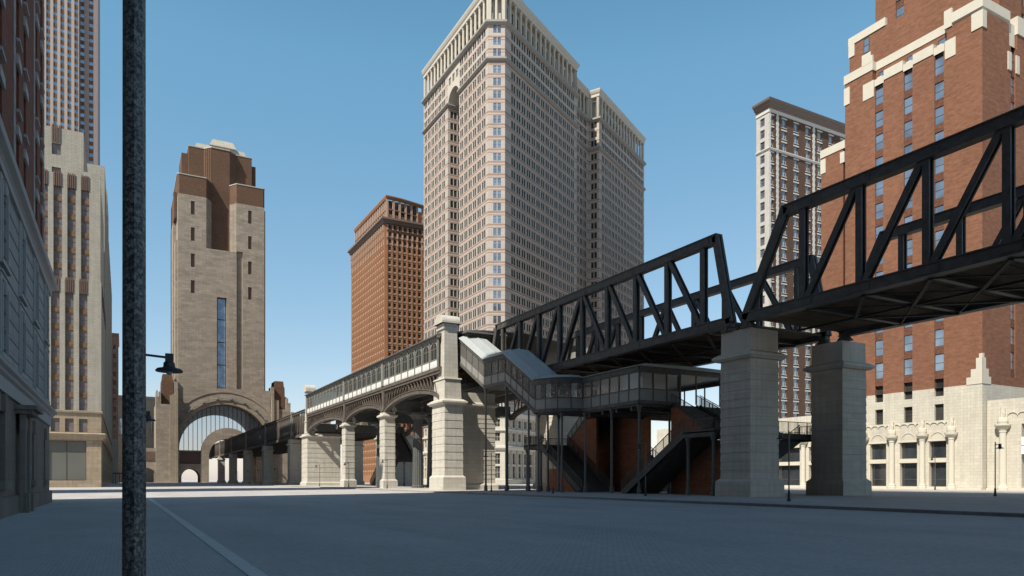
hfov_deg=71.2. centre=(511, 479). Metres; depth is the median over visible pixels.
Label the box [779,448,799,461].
window
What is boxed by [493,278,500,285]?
window
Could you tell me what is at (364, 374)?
arched window
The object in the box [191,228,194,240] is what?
slot window
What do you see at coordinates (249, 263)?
slot window
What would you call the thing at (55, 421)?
window
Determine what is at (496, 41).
window
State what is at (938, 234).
window
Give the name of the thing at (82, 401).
window
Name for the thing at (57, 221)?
window
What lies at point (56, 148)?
window
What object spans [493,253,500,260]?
window
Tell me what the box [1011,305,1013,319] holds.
window
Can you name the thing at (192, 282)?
slot window
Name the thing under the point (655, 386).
covered stair
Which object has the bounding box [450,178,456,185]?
window
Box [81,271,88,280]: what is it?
window
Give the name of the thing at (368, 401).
arch girder
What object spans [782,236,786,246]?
window
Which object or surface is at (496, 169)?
window
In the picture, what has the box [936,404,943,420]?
window
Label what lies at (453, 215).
window
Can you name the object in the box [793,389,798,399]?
window
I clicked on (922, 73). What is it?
brick tower
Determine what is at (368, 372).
arched window
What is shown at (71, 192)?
window
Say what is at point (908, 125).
window
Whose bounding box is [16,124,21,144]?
window
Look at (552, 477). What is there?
brick wall
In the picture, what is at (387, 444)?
arcade pier
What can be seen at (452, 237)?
window
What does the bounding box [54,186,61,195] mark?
window
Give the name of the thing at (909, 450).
window
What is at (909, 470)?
window
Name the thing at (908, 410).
window
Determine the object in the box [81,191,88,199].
window
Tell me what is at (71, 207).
window
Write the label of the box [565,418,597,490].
brick wall
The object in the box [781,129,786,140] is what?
window
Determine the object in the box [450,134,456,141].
window
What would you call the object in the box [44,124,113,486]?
stepped building
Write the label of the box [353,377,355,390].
arched window
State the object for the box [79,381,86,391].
window
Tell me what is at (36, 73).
window
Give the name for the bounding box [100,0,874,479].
sky
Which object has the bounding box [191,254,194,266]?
slot window
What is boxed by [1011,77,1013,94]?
window
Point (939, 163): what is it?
window
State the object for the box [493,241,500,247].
window
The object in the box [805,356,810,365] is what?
window
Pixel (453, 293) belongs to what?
window
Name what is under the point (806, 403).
window
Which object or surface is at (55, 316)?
window
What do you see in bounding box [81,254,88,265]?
window
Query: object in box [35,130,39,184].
window
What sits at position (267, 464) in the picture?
viaduct pier
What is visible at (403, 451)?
stair
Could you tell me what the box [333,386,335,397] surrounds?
arched window
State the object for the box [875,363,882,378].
window
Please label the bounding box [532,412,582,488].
stone abutment
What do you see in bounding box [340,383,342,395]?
arched window
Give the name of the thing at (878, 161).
window
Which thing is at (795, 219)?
window
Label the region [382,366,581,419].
arch girder
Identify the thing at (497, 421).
window
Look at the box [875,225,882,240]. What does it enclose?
window
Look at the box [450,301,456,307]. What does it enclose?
window
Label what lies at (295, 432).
lattice girder
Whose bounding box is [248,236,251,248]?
slot window
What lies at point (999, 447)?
street lamp
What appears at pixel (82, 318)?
window
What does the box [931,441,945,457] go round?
window
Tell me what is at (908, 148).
window
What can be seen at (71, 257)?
window
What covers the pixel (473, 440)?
stone abutment
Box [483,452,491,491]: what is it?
street lamp
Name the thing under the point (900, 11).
window
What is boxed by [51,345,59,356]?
window
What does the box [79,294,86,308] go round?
window
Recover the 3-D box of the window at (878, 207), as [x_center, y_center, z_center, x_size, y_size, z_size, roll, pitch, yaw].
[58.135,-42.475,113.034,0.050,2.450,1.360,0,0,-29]
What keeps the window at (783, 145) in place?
in the quoined tower at (792, 141)
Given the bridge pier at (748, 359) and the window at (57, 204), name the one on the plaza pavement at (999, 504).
the bridge pier at (748, 359)
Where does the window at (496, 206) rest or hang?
in the banded skyscraper at (534, 165)
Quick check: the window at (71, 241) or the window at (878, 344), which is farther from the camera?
the window at (71, 241)
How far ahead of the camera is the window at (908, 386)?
109.16 m
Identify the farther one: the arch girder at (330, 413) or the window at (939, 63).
the arch girder at (330, 413)
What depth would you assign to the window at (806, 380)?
235.48 m
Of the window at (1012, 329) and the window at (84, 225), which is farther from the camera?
the window at (84, 225)
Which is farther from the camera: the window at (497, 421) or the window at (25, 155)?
the window at (497, 421)
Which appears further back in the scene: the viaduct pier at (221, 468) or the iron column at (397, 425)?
the viaduct pier at (221, 468)
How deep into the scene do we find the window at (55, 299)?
144.47 m
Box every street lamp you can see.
[122,0,145,575]
[146,353,182,374]
[146,411,155,421]
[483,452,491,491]
[635,443,646,495]
[777,431,790,500]
[993,442,1003,495]
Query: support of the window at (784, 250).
in the quoined tower at (792, 141)
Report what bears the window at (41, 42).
in the corner building at (28, 287)
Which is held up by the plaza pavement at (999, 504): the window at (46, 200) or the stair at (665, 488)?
the stair at (665, 488)
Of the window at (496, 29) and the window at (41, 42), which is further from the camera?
the window at (496, 29)
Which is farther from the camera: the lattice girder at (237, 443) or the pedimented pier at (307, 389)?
the lattice girder at (237, 443)
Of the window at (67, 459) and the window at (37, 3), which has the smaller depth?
the window at (37, 3)
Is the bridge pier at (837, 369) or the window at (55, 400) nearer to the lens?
the bridge pier at (837, 369)
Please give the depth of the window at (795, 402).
232.85 m
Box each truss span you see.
[488,233,831,395]
[739,105,1023,340]
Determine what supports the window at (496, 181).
in the banded skyscraper at (534, 165)
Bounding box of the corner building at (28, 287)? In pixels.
[0,0,57,518]
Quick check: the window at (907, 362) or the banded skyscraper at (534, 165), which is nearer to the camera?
the window at (907, 362)
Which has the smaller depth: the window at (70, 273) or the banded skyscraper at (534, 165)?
the window at (70, 273)
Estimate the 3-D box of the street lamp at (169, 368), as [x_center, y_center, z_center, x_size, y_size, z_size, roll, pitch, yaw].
[-8.305,-0.750,16.657,1.170,4.700,0.600,0,0,-29]
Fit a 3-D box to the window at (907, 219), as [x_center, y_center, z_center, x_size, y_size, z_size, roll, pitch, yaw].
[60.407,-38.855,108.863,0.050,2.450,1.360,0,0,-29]
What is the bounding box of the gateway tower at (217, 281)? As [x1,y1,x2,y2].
[146,139,330,482]
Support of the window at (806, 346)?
in the quoined tower at (792, 141)
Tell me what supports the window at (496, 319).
in the banded skyscraper at (534, 165)
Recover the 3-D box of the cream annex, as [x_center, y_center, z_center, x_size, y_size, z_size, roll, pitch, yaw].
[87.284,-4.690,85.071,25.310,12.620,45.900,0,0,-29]
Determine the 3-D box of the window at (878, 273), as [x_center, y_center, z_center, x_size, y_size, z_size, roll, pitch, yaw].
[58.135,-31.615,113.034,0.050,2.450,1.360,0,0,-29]
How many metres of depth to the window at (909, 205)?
108.70 m
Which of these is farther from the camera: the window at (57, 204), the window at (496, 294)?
the window at (496, 294)
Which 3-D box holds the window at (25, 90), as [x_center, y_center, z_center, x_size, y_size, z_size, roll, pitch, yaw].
[-27.329,-20.370,39.829,0.610,2.960,1.360,0,0,-29]
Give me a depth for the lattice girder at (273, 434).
216.08 m
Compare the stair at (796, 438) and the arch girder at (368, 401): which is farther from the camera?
the arch girder at (368, 401)
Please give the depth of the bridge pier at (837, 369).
65.60 m
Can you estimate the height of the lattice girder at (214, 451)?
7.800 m
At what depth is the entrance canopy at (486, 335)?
100.12 m
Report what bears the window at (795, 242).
in the quoined tower at (792, 141)
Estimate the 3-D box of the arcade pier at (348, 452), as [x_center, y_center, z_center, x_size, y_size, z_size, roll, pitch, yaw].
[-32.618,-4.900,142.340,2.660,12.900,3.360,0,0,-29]
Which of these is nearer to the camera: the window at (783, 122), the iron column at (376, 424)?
the iron column at (376, 424)
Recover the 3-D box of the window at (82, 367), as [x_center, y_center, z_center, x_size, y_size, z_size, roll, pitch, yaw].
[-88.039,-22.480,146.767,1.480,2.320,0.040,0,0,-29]
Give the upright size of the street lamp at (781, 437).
4.700 m
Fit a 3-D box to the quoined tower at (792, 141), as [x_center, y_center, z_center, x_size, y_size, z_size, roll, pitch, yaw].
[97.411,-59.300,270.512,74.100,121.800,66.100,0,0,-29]
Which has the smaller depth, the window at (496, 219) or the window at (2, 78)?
the window at (2, 78)
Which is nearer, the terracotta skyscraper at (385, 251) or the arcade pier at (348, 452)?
the arcade pier at (348, 452)
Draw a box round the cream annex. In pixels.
[986,397,1023,489]
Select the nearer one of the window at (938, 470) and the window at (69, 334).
the window at (938, 470)
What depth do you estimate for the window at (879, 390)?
113.34 m
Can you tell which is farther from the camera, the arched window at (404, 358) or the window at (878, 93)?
the window at (878, 93)
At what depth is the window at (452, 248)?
263.85 m
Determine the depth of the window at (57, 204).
146.68 m
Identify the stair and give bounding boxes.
[370,429,412,485]
[459,335,720,493]
[524,417,609,491]
[621,394,720,495]
[651,447,667,490]
[699,395,810,472]
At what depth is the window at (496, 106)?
234.11 m
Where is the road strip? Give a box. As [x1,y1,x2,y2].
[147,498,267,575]
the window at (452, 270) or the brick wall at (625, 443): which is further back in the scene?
the window at (452, 270)
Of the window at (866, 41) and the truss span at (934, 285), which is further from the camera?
the window at (866, 41)
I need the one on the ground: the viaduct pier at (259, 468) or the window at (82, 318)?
the viaduct pier at (259, 468)
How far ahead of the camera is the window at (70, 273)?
147.83 m
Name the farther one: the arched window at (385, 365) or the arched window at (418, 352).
the arched window at (385, 365)
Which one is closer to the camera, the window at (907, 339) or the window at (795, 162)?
the window at (907, 339)
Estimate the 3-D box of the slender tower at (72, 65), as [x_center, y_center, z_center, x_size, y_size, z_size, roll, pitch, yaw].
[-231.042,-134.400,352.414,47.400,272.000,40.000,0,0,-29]
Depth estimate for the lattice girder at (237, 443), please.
290.88 m
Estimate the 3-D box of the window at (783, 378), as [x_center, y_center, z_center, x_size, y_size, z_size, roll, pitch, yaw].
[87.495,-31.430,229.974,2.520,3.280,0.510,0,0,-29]
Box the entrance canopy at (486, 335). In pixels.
[457,330,506,372]
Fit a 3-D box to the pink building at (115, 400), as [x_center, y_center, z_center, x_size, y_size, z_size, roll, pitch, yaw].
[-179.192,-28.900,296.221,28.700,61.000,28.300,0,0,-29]
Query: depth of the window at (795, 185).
232.85 m
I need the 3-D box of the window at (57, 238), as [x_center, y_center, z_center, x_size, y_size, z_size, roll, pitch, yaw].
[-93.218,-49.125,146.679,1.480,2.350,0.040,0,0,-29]
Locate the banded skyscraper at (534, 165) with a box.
[421,0,645,483]
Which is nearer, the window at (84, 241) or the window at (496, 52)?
the window at (84, 241)
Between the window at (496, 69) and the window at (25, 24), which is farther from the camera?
the window at (496, 69)
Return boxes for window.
[0,0,5,63]
[0,64,5,89]
[16,0,22,53]
[16,53,22,122]
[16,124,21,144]
[23,1,28,16]
[23,16,28,81]
[23,82,28,145]
[23,149,28,166]
[35,0,39,13]
[35,13,39,70]
[35,71,39,127]
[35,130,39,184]
[35,188,39,203]
[40,0,44,39]
[40,39,44,93]
[40,95,44,147]
[40,150,44,200]
[40,205,43,218]
[44,199,47,210]
[44,216,47,226]
[44,233,47,243]
[49,440,85,479]
[51,291,59,306]
[51,311,59,322]
[51,328,59,339]
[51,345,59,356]
[51,362,59,373]
[51,379,59,390]
[51,396,59,409]
[51,418,59,430]
[52,143,60,154]
[52,167,60,172]
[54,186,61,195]
[54,200,61,212]
[54,217,61,228]
[54,234,61,245]
[54,251,61,262]
[54,268,61,277]
[65,292,73,307]
[65,313,73,324]
[65,330,73,340]
[65,346,73,357]
[65,363,73,374]
[65,380,73,391]
[65,397,73,409]
[65,418,73,431]
[67,188,75,197]
[67,202,75,214]
[67,219,75,230]
[67,236,75,247]
[67,252,75,264]
[67,269,75,279]
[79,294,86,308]
[79,314,86,325]
[79,331,86,342]
[79,347,86,358]
[79,364,86,375]
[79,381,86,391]
[79,397,86,410]
[79,419,86,431]
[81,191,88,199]
[81,205,88,216]
[81,221,88,232]
[81,238,88,249]
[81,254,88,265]
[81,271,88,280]
[119,417,121,434]
[151,421,153,434]
[191,201,194,214]
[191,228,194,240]
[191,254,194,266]
[191,280,194,292]
[217,298,225,387]
[248,211,251,223]
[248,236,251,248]
[248,262,251,274]
[248,287,251,299]
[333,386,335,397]
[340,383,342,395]
[345,380,347,393]
[349,379,351,391]
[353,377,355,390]
[358,375,360,388]
[362,372,365,386]
[367,370,370,384]
[372,368,375,382]
[377,366,380,380]
[384,363,387,378]
[390,360,393,375]
[396,357,400,373]
[402,354,406,371]
[409,351,413,368]
[416,348,420,365]
[423,345,428,363]
[431,341,436,360]
[450,112,456,119]
[450,123,456,130]
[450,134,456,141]
[450,145,456,152]
[450,156,456,163]
[450,167,456,174]
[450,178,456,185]
[450,190,456,196]
[450,201,456,207]
[450,212,456,218]
[450,223,456,230]
[450,234,456,241]
[450,245,456,252]
[450,256,456,263]
[450,267,456,274]
[450,279,456,285]
[450,290,456,296]
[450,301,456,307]
[493,26,500,32]
[493,38,500,44]
[493,49,500,55]
[493,66,500,72]
[493,78,500,84]
[493,91,500,97]
[493,103,500,109]
[493,116,500,122]
[493,128,500,134]
[493,141,500,147]
[493,153,500,160]
[493,166,500,172]
[493,178,500,185]
[493,191,500,197]
[493,203,500,210]
[493,216,500,222]
[493,228,500,235]
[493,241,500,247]
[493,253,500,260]
[493,266,500,272]
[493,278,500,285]
[493,291,500,297]
[493,303,500,310]
[493,316,500,322]
[495,419,499,426]
[495,433,499,440]
[495,453,499,463]
[495,466,499,477]
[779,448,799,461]
[779,465,799,484]
[781,117,786,128]
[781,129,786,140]
[781,141,786,151]
[781,154,786,165]
[781,166,786,177]
[781,178,786,188]
[781,189,786,200]
[781,248,786,258]
[781,283,786,293]
[781,365,786,374]
[781,376,786,386]
[781,388,786,398]
[781,400,786,409]
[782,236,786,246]
[782,273,786,281]
[793,158,798,169]
[793,170,798,180]
[793,181,798,192]
[793,216,798,226]
[793,227,798,238]
[793,239,798,249]
[793,250,798,258]
[793,354,798,364]
[793,366,798,376]
[793,378,798,387]
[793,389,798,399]
[793,401,798,410]
[805,345,810,354]
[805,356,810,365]
[805,379,810,388]
[805,390,810,400]
[805,402,810,411]
[864,37,868,53]
[872,444,885,459]
[872,464,885,485]
[875,87,882,105]
[875,110,882,128]
[875,133,882,151]
[875,156,882,165]
[875,181,882,196]
[875,202,882,219]
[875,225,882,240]
[875,271,882,276]
[875,340,882,356]
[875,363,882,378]
[876,386,882,402]
[876,409,882,424]
[896,5,903,18]
[902,442,916,458]
[902,463,916,485]
[904,72,911,91]
[904,96,911,114]
[904,120,911,138]
[904,144,911,153]
[904,169,911,185]
[904,215,911,222]
[904,335,911,351]
[904,358,911,375]
[905,197,911,209]
[905,383,911,399]
[905,407,911,422]
[907,239,911,255]
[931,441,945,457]
[931,462,945,486]
[935,56,943,75]
[935,80,943,100]
[935,105,943,124]
[935,130,943,141]
[935,157,943,174]
[935,180,943,198]
[935,205,943,212]
[935,229,943,247]
[935,329,943,346]
[935,354,943,370]
[936,379,943,395]
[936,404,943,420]
[938,36,946,44]
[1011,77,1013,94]
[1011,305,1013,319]
[1011,327,1013,344]
[1011,353,1013,369]
[1012,53,1013,69]
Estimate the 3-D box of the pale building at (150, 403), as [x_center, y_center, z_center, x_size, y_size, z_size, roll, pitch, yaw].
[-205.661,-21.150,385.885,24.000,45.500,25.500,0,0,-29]
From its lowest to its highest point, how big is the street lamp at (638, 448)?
4.700 m
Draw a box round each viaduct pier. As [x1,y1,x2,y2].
[217,456,225,482]
[228,454,237,482]
[242,450,253,483]
[255,457,261,482]
[261,446,273,483]
[273,454,280,482]
[286,439,301,484]
[354,441,364,484]
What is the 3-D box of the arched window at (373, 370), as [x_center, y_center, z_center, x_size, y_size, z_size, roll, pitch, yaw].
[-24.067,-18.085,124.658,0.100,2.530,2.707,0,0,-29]
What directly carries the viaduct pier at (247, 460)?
on the ground
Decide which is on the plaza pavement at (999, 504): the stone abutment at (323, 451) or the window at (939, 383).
the stone abutment at (323, 451)
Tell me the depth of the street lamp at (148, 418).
30.74 m
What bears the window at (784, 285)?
in the quoined tower at (792, 141)
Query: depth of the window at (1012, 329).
103.58 m
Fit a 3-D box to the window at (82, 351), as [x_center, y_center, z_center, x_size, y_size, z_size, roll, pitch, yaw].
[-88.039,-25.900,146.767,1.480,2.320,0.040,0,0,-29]
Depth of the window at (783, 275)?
230.19 m
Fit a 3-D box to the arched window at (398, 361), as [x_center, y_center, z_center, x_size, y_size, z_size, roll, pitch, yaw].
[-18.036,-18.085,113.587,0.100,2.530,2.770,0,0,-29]
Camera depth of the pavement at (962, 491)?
93.93 m
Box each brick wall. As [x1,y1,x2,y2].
[549,469,564,490]
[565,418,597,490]
[598,417,650,490]
[671,407,720,494]
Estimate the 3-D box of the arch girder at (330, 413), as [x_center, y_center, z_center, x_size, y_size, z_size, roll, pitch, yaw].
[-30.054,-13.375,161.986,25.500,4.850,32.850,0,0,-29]
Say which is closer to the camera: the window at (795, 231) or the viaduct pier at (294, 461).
the viaduct pier at (294, 461)
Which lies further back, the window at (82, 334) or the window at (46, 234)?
the window at (82, 334)
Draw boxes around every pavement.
[274,485,1023,516]
[498,484,1023,492]
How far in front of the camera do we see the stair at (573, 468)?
86.31 m
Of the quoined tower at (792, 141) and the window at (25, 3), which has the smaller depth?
the window at (25, 3)
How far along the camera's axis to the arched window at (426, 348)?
103.20 m
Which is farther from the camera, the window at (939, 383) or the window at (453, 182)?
the window at (453, 182)
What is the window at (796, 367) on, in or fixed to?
in the quoined tower at (792, 141)
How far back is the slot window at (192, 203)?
357.84 m
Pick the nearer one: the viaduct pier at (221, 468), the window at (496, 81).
the window at (496, 81)
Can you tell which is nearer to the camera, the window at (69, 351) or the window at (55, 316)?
the window at (55, 316)
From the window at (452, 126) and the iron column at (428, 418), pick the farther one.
the window at (452, 126)
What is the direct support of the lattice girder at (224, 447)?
on the viaduct pier at (221, 468)
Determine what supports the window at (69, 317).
in the stepped building at (76, 245)
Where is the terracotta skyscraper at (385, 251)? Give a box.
[347,195,423,482]
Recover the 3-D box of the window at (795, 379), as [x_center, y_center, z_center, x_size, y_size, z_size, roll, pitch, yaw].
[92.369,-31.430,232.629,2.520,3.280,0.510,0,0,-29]
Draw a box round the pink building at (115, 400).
[112,333,118,482]
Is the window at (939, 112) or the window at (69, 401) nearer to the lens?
the window at (939, 112)
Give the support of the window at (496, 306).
in the banded skyscraper at (534, 165)
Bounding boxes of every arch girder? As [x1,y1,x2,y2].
[306,401,431,435]
[343,387,512,424]
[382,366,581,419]
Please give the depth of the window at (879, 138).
113.15 m
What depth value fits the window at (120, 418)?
373.46 m
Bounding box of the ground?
[0,480,1023,575]
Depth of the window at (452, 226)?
263.85 m
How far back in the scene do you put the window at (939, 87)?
104.77 m
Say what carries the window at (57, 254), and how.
in the stepped building at (76, 245)
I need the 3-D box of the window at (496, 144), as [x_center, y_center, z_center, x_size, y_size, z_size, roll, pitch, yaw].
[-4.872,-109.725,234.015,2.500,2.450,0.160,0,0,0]
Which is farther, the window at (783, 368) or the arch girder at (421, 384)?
the window at (783, 368)
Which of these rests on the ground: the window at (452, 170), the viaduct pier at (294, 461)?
the viaduct pier at (294, 461)
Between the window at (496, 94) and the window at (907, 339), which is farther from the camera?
the window at (496, 94)
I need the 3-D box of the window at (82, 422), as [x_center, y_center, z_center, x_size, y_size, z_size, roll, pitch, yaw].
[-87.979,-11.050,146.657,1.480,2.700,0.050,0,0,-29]
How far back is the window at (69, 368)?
145.64 m
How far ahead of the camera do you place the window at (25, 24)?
39.68 m
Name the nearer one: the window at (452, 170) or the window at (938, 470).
the window at (938, 470)
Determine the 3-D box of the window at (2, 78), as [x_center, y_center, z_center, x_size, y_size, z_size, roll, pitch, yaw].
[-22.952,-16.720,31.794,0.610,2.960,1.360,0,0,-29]
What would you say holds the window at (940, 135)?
in the brick tower at (922, 73)
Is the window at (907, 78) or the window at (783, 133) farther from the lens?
the window at (783, 133)
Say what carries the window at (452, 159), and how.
in the banded skyscraper at (534, 165)
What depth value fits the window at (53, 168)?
149.94 m
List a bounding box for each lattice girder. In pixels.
[210,442,261,458]
[219,438,277,456]
[231,432,287,454]
[245,425,301,450]
[264,414,359,445]
[290,409,376,441]
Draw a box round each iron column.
[371,422,379,486]
[395,424,400,478]
[407,412,428,487]
[424,415,431,487]
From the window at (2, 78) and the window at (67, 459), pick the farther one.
the window at (67, 459)
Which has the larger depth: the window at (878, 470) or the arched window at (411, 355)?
the window at (878, 470)
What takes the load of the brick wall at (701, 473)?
on the plaza pavement at (999, 504)
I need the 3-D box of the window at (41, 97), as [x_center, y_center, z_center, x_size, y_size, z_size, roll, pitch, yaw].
[-31.706,-24.020,47.865,0.610,2.960,1.360,0,0,-29]
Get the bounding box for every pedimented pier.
[303,385,315,433]
[427,314,467,489]
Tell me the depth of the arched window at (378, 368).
122.11 m
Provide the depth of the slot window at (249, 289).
371.10 m
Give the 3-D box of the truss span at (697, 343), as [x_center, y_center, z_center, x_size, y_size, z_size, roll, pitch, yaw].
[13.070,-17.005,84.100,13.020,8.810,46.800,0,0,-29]
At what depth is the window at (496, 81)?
234.11 m
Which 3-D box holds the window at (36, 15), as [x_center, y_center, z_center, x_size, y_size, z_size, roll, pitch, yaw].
[-30.247,-27.670,45.186,0.610,2.960,1.360,0,0,-29]
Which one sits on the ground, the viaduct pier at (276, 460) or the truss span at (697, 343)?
the viaduct pier at (276, 460)
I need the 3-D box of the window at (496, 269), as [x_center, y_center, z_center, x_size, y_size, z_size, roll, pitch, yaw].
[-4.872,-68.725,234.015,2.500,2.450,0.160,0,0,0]
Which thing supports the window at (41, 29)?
in the corner building at (28, 287)
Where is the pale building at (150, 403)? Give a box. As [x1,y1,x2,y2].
[119,395,154,482]
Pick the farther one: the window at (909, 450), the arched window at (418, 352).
the window at (909, 450)
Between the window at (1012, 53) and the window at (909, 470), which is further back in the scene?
the window at (909, 470)
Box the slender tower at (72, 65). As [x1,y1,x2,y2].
[44,0,99,165]
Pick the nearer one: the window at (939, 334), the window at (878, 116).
the window at (939, 334)
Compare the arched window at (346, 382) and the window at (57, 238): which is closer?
the arched window at (346, 382)
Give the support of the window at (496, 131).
in the banded skyscraper at (534, 165)
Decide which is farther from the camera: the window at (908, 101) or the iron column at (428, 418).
the iron column at (428, 418)
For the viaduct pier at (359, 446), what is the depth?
204.98 m
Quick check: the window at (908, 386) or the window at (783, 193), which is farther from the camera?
the window at (783, 193)
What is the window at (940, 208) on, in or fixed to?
in the brick tower at (922, 73)
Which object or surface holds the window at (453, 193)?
in the banded skyscraper at (534, 165)
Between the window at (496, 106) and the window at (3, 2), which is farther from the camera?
the window at (496, 106)
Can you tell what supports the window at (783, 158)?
in the quoined tower at (792, 141)
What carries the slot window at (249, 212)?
in the gateway tower at (217, 281)
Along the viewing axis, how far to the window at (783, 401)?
230.19 m
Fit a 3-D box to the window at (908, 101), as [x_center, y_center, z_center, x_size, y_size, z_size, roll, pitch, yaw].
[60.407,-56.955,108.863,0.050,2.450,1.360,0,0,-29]
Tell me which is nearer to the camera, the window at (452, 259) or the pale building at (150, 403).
the window at (452, 259)
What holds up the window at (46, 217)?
in the stepped building at (76, 245)
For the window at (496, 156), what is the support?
in the banded skyscraper at (534, 165)
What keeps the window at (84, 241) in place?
in the stepped building at (76, 245)
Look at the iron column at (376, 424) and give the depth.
143.14 m
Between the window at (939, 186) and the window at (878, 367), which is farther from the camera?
the window at (878, 367)
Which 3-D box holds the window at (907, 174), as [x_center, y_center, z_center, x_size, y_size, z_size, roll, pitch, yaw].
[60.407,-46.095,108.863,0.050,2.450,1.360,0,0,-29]
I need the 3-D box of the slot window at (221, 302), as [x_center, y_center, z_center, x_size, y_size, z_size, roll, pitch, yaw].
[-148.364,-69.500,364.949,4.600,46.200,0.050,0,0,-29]
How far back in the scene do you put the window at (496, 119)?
234.11 m
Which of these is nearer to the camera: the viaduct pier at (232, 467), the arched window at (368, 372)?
the arched window at (368, 372)
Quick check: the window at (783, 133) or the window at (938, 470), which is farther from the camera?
the window at (783, 133)
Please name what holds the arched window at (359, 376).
in the platform hall
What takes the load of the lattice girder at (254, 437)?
on the viaduct pier at (247, 460)
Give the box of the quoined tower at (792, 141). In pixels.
[752,96,844,418]
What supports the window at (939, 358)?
in the brick tower at (922, 73)
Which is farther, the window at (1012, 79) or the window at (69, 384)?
the window at (69, 384)
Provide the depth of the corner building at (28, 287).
36.45 m
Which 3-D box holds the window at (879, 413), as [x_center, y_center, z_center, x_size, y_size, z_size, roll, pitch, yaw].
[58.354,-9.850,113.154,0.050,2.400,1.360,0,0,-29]
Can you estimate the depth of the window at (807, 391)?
235.48 m
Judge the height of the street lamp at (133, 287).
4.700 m
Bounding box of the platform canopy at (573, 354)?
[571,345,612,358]
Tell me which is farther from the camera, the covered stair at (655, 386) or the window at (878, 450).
the window at (878, 450)
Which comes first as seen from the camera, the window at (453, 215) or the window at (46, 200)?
the window at (46, 200)
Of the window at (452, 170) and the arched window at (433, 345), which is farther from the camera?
the window at (452, 170)
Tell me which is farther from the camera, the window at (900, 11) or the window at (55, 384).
the window at (55, 384)
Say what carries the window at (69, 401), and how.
in the stepped building at (76, 245)
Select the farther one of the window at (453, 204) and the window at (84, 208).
the window at (453, 204)
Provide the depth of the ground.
19.70 m
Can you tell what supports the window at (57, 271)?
in the stepped building at (76, 245)
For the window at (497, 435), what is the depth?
234.45 m
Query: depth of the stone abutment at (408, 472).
181.72 m
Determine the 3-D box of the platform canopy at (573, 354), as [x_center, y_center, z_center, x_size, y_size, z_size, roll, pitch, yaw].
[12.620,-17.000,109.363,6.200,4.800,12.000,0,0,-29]
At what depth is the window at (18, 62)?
36.99 m
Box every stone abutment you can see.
[300,433,341,485]
[374,435,412,484]
[461,392,498,489]
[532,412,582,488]
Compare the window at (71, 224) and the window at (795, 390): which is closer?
the window at (71, 224)
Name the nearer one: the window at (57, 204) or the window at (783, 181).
the window at (57, 204)
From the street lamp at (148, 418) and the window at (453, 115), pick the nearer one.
the street lamp at (148, 418)
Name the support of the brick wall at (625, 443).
on the plaza pavement at (999, 504)
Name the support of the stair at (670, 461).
on the plaza pavement at (999, 504)
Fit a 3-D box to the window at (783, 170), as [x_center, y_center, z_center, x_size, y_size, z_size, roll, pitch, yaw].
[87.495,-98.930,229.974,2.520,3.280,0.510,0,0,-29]
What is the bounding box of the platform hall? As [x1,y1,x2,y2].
[304,330,587,413]
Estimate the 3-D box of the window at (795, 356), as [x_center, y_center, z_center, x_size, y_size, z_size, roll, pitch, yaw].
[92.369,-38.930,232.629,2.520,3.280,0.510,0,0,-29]
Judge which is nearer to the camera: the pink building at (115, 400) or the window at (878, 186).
the window at (878, 186)
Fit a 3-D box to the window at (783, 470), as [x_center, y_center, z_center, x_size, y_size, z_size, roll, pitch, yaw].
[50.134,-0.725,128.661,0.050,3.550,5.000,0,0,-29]
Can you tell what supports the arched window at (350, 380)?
in the platform hall
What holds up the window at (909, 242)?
in the brick tower at (922, 73)
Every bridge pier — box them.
[712,327,787,496]
[803,340,874,495]
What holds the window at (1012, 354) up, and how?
in the brick tower at (922, 73)
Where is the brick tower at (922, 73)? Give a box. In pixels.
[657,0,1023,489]
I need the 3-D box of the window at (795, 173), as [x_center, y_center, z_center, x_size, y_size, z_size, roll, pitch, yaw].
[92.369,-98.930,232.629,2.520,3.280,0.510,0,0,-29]
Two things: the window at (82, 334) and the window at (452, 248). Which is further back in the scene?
the window at (452, 248)
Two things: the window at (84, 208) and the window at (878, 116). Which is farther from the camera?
the window at (84, 208)
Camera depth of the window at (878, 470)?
113.61 m
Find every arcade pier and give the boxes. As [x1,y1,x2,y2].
[339,422,356,486]
[377,412,397,487]
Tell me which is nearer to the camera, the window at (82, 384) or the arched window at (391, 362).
the arched window at (391, 362)
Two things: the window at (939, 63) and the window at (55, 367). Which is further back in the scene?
the window at (55, 367)
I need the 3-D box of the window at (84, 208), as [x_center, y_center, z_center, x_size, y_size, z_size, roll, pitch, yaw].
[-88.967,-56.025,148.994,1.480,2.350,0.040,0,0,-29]
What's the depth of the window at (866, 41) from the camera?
119.19 m
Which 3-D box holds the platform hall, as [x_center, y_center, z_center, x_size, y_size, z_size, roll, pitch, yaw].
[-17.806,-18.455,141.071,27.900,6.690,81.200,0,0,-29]
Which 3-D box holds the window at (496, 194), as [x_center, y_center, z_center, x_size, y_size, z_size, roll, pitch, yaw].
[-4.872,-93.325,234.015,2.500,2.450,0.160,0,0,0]
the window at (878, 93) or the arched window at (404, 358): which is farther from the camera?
the window at (878, 93)
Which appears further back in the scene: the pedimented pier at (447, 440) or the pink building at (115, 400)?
the pink building at (115, 400)
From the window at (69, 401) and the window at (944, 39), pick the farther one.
the window at (69, 401)
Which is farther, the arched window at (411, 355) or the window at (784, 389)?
the window at (784, 389)
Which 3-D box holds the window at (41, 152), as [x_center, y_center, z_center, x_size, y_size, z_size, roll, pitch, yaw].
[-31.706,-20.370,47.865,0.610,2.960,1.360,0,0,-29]

